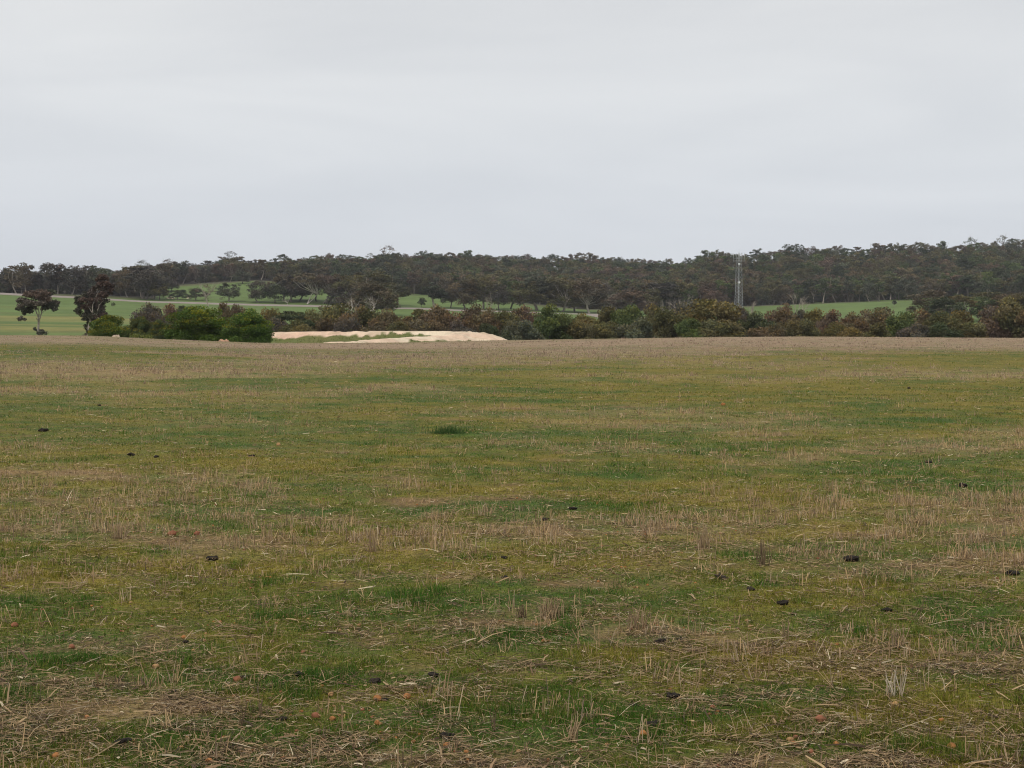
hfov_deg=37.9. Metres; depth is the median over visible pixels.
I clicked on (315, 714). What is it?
stone
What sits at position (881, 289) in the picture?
gum tree
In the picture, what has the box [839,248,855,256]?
gum tree
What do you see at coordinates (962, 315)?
scrub bush
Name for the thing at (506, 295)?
gum tree
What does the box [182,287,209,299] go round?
gum tree
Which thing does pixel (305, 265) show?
gum tree
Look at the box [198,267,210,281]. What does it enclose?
gum tree
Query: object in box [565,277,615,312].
gum tree
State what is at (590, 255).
gum tree
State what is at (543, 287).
gum tree
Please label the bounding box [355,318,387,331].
scrub bush
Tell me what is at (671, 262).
gum tree
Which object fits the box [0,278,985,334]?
paddock
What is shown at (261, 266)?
gum tree
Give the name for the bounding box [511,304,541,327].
scrub bush
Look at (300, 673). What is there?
dung clod
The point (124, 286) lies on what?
gum tree
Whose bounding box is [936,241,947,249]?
gum tree
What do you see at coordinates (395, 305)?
gum tree
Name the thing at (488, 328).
scrub bush
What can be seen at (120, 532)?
stubble tuft
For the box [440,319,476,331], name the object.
scrub bush
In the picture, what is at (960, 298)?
gum tree
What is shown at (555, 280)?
gum tree
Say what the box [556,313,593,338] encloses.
scrub bush
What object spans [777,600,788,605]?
dung clod
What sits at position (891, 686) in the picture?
stubble tuft
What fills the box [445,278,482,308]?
gum tree
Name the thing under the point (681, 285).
gum tree
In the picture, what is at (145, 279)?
gum tree
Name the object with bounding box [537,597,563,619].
stubble tuft
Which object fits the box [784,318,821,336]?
scrub bush
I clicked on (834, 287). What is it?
gum tree
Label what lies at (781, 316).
scrub bush
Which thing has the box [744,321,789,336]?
scrub bush
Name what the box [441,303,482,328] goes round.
scrub bush
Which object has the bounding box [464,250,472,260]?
gum tree
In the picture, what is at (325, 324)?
scrub bush
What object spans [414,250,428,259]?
gum tree
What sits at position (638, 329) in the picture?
scrub bush
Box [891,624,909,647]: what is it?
stubble tuft
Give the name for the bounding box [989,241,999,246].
gum tree
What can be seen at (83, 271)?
gum tree
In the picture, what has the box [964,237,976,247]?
gum tree
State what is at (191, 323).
wattle bush
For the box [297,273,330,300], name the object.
gum tree
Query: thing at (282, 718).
dung clod
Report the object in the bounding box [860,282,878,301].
gum tree
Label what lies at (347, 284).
gum tree
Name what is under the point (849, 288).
gum tree
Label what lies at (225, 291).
gum tree
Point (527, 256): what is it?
gum tree
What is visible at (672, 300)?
gum tree
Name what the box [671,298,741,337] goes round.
scrub bush
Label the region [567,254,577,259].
gum tree
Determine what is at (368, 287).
gum tree
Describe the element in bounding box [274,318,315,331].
scrub bush
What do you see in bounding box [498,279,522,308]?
gum tree
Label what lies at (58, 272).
gum tree
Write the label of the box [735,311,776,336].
scrub bush
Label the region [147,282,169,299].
gum tree
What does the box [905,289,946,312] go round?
gum tree
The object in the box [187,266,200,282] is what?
gum tree
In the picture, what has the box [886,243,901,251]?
gum tree
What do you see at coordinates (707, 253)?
gum tree
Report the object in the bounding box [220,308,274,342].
wattle bush
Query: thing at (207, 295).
gum tree
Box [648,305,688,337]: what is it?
scrub bush
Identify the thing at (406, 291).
gum tree
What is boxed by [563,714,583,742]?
stubble tuft
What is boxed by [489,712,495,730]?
stubble tuft
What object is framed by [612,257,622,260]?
gum tree
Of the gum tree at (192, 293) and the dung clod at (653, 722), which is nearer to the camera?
the dung clod at (653, 722)
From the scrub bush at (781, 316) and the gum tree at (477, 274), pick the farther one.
the gum tree at (477, 274)
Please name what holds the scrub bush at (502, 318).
on the paddock
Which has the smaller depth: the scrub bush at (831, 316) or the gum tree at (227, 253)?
the scrub bush at (831, 316)
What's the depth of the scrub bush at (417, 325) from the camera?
225.21 m
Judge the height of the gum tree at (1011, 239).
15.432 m
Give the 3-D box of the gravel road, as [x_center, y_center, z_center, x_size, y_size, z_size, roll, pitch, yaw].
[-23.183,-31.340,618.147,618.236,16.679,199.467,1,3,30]
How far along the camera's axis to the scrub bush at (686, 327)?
219.21 m
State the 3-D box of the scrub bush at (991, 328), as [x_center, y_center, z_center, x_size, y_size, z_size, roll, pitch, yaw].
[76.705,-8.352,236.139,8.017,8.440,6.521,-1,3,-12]
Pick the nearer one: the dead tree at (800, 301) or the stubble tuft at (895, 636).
the stubble tuft at (895, 636)
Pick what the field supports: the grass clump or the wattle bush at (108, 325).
the grass clump
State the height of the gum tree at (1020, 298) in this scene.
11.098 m
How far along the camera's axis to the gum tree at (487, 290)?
720.43 m
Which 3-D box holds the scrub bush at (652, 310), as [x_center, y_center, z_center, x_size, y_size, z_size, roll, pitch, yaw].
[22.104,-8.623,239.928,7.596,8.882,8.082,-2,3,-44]
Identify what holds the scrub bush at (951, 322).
on the paddock
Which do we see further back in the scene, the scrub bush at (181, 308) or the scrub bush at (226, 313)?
the scrub bush at (181, 308)
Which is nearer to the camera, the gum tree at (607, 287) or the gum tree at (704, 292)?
the gum tree at (607, 287)
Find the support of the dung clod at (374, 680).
on the field
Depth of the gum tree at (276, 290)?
719.71 m
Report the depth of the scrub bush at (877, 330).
221.80 m
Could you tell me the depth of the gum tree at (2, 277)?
732.86 m
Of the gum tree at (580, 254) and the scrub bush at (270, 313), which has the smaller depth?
the scrub bush at (270, 313)
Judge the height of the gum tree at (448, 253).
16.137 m
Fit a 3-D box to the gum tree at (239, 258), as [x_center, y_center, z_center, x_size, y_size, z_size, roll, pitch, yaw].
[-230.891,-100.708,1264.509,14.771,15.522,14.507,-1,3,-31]
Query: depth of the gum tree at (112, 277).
756.42 m
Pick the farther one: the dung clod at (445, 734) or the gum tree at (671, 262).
the gum tree at (671, 262)
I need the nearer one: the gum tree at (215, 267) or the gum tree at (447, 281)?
the gum tree at (447, 281)
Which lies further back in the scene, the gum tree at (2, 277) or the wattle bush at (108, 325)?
the gum tree at (2, 277)
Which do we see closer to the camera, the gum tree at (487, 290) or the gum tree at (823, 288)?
the gum tree at (487, 290)
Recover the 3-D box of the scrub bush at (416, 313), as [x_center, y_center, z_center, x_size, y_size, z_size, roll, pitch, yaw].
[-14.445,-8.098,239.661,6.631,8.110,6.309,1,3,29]
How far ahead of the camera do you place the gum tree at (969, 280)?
886.64 m
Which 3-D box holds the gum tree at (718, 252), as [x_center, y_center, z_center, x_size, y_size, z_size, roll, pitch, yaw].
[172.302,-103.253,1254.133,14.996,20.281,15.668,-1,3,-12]
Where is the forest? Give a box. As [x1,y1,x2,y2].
[0,241,1023,308]
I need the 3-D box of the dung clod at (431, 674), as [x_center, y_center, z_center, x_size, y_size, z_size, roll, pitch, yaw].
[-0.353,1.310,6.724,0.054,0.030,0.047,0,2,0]
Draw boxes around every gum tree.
[0,267,16,286]
[4,262,31,292]
[15,288,59,334]
[16,263,37,291]
[31,274,43,289]
[32,262,61,289]
[48,262,69,293]
[55,265,84,294]
[73,274,114,335]
[76,265,91,291]
[84,265,111,292]
[109,273,116,295]
[111,272,129,295]
[113,269,140,296]
[120,264,159,297]
[121,267,130,293]
[125,269,166,299]
[143,274,164,298]
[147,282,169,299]
[165,281,179,290]
[168,265,180,280]
[168,289,189,299]
[173,260,189,283]
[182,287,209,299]
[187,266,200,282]
[195,283,224,305]
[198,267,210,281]
[201,260,211,264]
[210,263,222,273]
[215,282,241,300]
[221,263,237,281]
[224,251,236,257]
[230,261,245,274]
[231,270,252,283]
[233,256,245,261]
[244,264,257,277]
[246,280,275,301]
[251,259,267,279]
[262,284,288,302]
[265,273,295,300]
[273,253,288,260]
[276,263,284,274]
[277,275,310,301]
[285,263,303,276]
[291,272,322,303]
[293,273,311,299]
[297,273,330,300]
[298,262,313,273]
[308,274,340,303]
[319,274,347,296]
[324,286,360,308]
[325,253,338,258]
[326,293,335,302]
[329,272,370,295]
[341,279,400,310]
[345,269,396,302]
[353,268,367,280]
[369,288,404,312]
[373,277,405,290]
[379,246,393,254]
[393,287,411,304]
[406,271,421,294]
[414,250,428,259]
[417,297,426,306]
[420,284,447,307]
[437,276,452,291]
[440,284,459,307]
[443,252,457,257]
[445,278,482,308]
[450,273,461,287]
[459,276,501,309]
[460,274,471,287]
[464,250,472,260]
[471,273,490,292]
[487,284,513,309]
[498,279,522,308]
[504,255,516,261]
[510,280,547,306]
[517,275,554,310]
[522,254,531,259]
[537,276,563,304]
[539,276,584,311]
[548,254,558,266]
[558,280,588,311]
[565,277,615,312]
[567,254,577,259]
[573,252,588,259]
[583,282,615,311]
[586,252,598,262]
[598,288,661,310]
[603,290,618,307]
[609,279,629,308]
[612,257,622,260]
[639,281,651,295]
[641,280,679,308]
[659,281,680,308]
[664,259,673,264]
[673,282,695,303]
[680,287,699,304]
[695,250,714,263]
[697,288,712,298]
[709,249,723,264]
[719,283,733,296]
[727,279,750,304]
[744,285,758,304]
[749,248,761,260]
[762,281,785,304]
[772,249,789,254]
[777,285,793,303]
[782,244,806,255]
[789,284,801,300]
[797,283,812,303]
[800,246,817,258]
[809,287,820,301]
[813,277,831,302]
[826,245,842,253]
[829,282,844,302]
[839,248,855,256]
[843,280,854,301]
[852,284,863,300]
[853,247,864,251]
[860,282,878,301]
[870,243,886,251]
[872,281,884,300]
[881,275,899,299]
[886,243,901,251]
[890,282,902,299]
[892,276,916,298]
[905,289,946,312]
[908,242,925,254]
[924,295,966,315]
[931,294,977,311]
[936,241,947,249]
[942,275,962,293]
[956,273,976,296]
[959,296,997,316]
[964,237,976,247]
[972,242,988,251]
[976,294,1023,312]
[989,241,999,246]
[992,281,1007,293]
[992,292,1023,309]
[996,233,1007,244]
[1003,238,1020,244]
[1013,273,1023,293]
[1014,239,1023,247]
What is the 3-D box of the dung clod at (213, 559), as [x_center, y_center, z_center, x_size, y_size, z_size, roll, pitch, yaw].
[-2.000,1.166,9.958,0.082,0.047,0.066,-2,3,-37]
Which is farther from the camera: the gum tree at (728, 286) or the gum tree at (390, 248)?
the gum tree at (390, 248)
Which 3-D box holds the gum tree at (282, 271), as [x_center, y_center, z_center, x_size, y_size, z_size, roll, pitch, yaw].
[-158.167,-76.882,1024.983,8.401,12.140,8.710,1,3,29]
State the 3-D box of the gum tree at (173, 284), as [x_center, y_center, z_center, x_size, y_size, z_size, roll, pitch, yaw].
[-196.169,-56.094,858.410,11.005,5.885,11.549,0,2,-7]
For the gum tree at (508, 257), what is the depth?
1267.86 m
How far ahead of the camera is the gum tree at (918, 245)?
1251.97 m
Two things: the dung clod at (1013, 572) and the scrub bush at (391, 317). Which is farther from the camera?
the scrub bush at (391, 317)
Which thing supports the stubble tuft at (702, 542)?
on the field
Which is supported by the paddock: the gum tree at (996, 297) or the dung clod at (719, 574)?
the gum tree at (996, 297)
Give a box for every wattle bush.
[87,314,130,336]
[122,316,153,337]
[146,319,171,338]
[159,305,233,340]
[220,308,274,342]
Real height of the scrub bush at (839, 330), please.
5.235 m
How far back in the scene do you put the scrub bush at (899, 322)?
226.31 m
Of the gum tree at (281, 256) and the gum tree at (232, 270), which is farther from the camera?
the gum tree at (281, 256)
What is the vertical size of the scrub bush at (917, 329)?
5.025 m
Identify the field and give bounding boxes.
[0,335,1023,767]
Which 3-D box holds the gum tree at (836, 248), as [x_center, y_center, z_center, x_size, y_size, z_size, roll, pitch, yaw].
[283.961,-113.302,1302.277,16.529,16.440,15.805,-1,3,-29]
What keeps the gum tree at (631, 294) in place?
on the paddock
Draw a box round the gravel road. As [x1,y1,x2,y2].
[0,293,599,317]
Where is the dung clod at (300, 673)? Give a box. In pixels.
[294,671,303,676]
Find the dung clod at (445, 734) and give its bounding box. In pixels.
[439,732,454,738]
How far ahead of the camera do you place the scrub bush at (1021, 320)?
230.97 m
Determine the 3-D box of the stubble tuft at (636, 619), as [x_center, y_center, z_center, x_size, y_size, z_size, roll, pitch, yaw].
[0.643,1.206,7.759,0.233,0.141,0.124,-1,3,-23]
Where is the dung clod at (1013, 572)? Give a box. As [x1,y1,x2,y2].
[1005,570,1019,574]
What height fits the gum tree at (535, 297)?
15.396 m
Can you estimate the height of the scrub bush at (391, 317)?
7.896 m
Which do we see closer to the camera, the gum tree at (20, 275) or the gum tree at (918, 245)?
the gum tree at (20, 275)
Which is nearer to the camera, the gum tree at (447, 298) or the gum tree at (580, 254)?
the gum tree at (447, 298)
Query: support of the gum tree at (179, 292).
on the paddock
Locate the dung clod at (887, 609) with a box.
[881,607,891,611]
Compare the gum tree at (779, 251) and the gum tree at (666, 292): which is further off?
the gum tree at (779, 251)
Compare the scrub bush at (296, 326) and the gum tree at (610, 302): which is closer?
the scrub bush at (296, 326)
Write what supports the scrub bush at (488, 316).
on the paddock
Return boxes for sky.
[0,0,1023,274]
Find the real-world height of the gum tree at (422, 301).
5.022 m
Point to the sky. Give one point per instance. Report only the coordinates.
(151, 132)
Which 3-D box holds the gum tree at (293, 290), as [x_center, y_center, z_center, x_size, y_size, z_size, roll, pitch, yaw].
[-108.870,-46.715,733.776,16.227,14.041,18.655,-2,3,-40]
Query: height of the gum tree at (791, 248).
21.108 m
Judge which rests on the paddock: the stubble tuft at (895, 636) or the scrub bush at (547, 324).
the scrub bush at (547, 324)
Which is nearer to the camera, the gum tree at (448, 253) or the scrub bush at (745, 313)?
the scrub bush at (745, 313)
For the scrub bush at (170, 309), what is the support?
on the paddock
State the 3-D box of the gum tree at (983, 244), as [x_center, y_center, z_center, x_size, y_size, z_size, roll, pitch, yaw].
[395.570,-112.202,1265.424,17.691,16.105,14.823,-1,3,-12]
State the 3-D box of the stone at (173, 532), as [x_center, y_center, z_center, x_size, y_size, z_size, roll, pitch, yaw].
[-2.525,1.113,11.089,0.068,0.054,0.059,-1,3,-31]
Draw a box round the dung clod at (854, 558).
[843,555,858,561]
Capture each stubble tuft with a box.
[111,522,127,538]
[238,703,246,727]
[258,690,262,717]
[361,530,376,551]
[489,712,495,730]
[515,604,525,617]
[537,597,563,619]
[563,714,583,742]
[616,603,658,629]
[694,528,716,549]
[749,539,771,565]
[885,666,906,695]
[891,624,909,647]
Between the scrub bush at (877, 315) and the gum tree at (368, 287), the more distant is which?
the gum tree at (368, 287)
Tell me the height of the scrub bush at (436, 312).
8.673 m
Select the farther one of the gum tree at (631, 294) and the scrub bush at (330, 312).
the gum tree at (631, 294)
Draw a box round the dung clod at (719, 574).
[714,573,728,579]
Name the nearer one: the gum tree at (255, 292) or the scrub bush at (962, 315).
the scrub bush at (962, 315)
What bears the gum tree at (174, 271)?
on the paddock
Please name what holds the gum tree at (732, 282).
on the paddock
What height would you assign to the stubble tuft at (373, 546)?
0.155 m
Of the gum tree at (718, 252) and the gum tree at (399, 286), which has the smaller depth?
the gum tree at (399, 286)
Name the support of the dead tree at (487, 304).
on the paddock
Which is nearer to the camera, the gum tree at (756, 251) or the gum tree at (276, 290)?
the gum tree at (276, 290)
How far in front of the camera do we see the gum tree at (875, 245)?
1287.70 m
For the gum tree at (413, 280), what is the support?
on the paddock
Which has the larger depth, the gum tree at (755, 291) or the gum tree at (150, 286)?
the gum tree at (755, 291)
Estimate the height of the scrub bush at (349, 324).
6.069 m
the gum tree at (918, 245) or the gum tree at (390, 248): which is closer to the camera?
the gum tree at (918, 245)
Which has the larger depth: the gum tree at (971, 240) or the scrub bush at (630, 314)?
the gum tree at (971, 240)
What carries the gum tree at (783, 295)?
on the paddock
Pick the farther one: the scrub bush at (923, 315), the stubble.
the scrub bush at (923, 315)
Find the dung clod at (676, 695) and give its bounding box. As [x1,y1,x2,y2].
[666,692,679,698]
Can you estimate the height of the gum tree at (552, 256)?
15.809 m
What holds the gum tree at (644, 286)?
on the paddock
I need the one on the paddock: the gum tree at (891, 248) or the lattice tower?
the lattice tower
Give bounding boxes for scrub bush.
[129,302,173,327]
[160,303,178,322]
[176,305,188,311]
[217,302,239,325]
[231,303,244,317]
[260,307,285,324]
[265,316,288,331]
[271,310,314,325]
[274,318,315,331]
[294,308,324,330]
[312,317,333,331]
[316,303,354,323]
[331,318,361,331]
[334,304,368,327]
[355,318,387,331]
[357,305,387,330]
[376,307,413,330]
[385,320,409,330]
[402,309,429,320]
[408,318,447,330]
[418,303,457,326]
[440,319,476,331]
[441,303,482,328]
[464,306,501,335]
[479,323,498,335]
[495,310,522,339]
[498,319,543,339]
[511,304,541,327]
[533,303,573,339]
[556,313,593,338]
[571,312,598,337]
[581,321,619,338]
[596,306,615,326]
[610,303,643,332]
[612,318,662,337]
[640,303,673,337]
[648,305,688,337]
[669,300,706,318]
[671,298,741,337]
[673,317,705,337]
[695,318,747,336]
[735,305,759,323]
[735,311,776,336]
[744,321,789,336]
[762,302,792,324]
[773,309,800,332]
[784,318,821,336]
[791,309,804,321]
[800,308,829,333]
[815,309,850,335]
[820,321,863,336]
[838,311,870,333]
[858,306,893,334]
[861,322,891,336]
[884,310,917,336]
[895,322,929,336]
[912,308,931,323]
[922,310,964,335]
[926,321,964,337]
[946,310,988,336]
[955,322,990,337]
[977,305,1016,337]
[989,295,1023,337]
[1012,310,1023,337]
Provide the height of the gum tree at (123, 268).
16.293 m
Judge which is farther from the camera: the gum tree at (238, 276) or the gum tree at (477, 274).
the gum tree at (238, 276)
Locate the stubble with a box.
[0,335,1023,767]
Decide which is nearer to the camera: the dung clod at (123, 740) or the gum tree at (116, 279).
the dung clod at (123, 740)
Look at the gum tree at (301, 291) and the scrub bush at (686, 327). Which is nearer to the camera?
the scrub bush at (686, 327)
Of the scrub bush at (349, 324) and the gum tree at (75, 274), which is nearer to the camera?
the scrub bush at (349, 324)
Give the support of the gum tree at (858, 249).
on the hill
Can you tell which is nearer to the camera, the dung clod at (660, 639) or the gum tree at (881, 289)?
the dung clod at (660, 639)
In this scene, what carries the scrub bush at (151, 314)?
on the paddock
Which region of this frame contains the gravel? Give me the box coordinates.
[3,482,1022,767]
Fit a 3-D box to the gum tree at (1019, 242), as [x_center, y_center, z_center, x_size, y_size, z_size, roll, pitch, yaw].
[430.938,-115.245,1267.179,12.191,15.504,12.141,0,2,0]
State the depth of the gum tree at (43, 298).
261.27 m
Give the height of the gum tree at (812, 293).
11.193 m
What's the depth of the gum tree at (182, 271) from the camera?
975.77 m
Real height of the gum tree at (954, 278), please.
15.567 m
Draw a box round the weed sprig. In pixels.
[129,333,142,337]
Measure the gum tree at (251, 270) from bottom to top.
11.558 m
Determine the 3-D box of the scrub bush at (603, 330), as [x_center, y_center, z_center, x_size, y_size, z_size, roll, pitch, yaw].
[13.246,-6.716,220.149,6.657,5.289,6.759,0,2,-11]
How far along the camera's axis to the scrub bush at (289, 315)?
228.72 m
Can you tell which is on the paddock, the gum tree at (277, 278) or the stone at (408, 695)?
the gum tree at (277, 278)
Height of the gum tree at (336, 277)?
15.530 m
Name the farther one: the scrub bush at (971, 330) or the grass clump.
the scrub bush at (971, 330)
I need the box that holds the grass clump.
[421,425,477,433]
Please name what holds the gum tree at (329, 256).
on the hill
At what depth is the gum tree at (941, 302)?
497.25 m
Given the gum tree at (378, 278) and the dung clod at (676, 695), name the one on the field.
the dung clod at (676, 695)
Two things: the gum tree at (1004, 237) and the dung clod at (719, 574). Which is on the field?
the dung clod at (719, 574)
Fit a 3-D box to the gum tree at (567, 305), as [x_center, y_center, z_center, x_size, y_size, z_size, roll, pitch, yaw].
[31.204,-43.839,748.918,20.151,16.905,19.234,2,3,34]
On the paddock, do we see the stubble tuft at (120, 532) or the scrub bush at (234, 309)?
the scrub bush at (234, 309)
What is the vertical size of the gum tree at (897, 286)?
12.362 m
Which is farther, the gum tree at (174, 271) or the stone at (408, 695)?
the gum tree at (174, 271)
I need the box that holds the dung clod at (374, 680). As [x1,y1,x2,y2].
[367,678,381,683]
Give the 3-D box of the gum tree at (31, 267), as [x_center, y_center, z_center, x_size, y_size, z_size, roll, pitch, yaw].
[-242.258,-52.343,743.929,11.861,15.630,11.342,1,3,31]
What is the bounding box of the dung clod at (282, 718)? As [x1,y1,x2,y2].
[276,716,288,720]
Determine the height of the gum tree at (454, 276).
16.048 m
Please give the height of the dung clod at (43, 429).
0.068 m
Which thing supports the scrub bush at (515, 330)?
on the paddock
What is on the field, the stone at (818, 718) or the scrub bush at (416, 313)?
the stone at (818, 718)
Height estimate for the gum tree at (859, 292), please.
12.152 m
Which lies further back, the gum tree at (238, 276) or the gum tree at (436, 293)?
the gum tree at (238, 276)
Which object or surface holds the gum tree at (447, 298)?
on the paddock
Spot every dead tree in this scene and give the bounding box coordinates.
[346,298,377,311]
[473,293,497,312]
[788,293,809,313]
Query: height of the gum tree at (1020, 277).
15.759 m
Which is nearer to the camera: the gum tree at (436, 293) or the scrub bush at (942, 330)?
the scrub bush at (942, 330)
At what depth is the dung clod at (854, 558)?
9.83 m
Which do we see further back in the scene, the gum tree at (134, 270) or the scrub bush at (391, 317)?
the gum tree at (134, 270)
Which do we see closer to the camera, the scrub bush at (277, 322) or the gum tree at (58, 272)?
the scrub bush at (277, 322)
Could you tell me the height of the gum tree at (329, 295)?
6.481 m
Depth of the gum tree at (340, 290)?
566.87 m
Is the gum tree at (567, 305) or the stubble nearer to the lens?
the stubble
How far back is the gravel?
7.82 m
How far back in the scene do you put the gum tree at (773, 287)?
908.39 m
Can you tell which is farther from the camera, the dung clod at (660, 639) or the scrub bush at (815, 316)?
the scrub bush at (815, 316)
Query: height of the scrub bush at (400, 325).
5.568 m
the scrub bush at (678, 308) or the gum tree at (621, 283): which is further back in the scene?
the gum tree at (621, 283)
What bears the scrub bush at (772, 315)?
on the paddock
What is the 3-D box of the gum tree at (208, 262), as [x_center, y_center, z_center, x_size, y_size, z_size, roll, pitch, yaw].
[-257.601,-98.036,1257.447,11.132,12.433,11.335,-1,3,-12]
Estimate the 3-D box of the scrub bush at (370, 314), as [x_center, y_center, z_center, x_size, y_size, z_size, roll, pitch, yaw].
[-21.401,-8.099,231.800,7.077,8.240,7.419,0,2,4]
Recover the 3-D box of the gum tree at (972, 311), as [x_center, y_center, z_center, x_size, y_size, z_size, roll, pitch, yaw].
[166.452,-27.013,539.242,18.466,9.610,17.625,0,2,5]
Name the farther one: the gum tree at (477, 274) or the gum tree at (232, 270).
the gum tree at (232, 270)
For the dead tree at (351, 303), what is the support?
on the paddock
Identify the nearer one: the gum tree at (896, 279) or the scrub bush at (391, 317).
the scrub bush at (391, 317)
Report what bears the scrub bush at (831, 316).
on the paddock
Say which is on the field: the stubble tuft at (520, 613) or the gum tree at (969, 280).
the stubble tuft at (520, 613)
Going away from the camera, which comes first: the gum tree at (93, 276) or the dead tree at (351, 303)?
the dead tree at (351, 303)
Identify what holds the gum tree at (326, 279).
on the paddock
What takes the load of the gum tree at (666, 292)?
on the paddock
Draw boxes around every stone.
[52,752,59,758]
[167,530,176,535]
[311,712,319,717]
[373,695,381,700]
[403,693,410,698]
[815,715,826,722]
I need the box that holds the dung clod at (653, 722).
[647,720,658,725]
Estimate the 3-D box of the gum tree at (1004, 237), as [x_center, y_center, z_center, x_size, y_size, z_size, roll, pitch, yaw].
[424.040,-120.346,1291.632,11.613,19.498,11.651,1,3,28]
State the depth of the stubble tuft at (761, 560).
9.72 m
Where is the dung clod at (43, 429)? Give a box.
[38,428,48,431]
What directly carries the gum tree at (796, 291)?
on the paddock
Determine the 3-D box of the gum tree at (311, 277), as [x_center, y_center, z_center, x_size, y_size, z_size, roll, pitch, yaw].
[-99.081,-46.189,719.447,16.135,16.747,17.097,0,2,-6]
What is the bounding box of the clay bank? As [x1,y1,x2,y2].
[242,331,506,342]
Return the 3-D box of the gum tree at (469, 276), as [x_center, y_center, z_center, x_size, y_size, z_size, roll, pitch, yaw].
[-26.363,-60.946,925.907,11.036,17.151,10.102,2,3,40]
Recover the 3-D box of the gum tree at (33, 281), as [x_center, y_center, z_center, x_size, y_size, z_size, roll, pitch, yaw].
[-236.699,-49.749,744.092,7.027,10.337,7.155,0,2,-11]
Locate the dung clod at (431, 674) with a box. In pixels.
[428,671,438,676]
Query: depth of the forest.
1073.00 m
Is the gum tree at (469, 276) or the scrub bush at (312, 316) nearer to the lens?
the scrub bush at (312, 316)
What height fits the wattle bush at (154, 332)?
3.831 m
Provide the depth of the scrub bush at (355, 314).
231.00 m
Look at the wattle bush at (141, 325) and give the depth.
178.97 m
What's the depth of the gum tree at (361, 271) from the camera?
974.64 m
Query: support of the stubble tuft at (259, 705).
on the field
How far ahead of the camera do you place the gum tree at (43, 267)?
742.87 m
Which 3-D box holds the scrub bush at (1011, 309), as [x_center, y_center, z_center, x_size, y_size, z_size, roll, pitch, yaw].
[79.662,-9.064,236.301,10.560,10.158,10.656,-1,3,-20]
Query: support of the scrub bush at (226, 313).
on the paddock
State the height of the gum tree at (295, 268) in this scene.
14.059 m
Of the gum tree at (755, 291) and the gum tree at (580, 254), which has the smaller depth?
the gum tree at (755, 291)
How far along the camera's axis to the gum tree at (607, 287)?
740.86 m
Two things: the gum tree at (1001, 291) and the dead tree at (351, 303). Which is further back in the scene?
the gum tree at (1001, 291)
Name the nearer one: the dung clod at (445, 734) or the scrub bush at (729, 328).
the dung clod at (445, 734)
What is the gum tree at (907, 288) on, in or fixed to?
on the paddock
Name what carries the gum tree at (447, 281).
on the paddock
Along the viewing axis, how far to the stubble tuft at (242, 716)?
5.80 m
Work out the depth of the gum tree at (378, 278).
696.56 m
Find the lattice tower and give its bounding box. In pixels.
[733,253,744,309]
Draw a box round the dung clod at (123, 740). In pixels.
[112,737,131,746]
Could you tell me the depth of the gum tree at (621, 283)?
823.60 m
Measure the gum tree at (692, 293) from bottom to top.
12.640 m
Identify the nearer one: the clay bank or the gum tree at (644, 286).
the clay bank
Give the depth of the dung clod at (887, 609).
8.22 m
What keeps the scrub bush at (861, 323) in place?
on the paddock
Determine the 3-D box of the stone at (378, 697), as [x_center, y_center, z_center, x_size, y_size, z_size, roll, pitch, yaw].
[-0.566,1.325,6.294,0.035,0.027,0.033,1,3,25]
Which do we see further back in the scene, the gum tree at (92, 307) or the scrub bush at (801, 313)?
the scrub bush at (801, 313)
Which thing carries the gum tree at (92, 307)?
on the paddock
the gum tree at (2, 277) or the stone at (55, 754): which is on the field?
the stone at (55, 754)
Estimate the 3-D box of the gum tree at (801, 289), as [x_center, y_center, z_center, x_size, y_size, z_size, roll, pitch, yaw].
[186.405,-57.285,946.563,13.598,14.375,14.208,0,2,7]
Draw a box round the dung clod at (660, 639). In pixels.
[654,638,665,642]
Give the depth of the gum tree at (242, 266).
1014.91 m
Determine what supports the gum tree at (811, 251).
on the hill
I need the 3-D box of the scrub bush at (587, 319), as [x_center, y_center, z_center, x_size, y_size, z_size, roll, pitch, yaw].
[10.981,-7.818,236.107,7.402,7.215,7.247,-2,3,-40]
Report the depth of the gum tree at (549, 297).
742.09 m
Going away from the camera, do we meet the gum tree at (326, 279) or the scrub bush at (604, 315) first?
the scrub bush at (604, 315)
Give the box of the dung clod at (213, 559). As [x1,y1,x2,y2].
[206,555,217,560]
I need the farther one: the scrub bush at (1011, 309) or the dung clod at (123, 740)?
the scrub bush at (1011, 309)

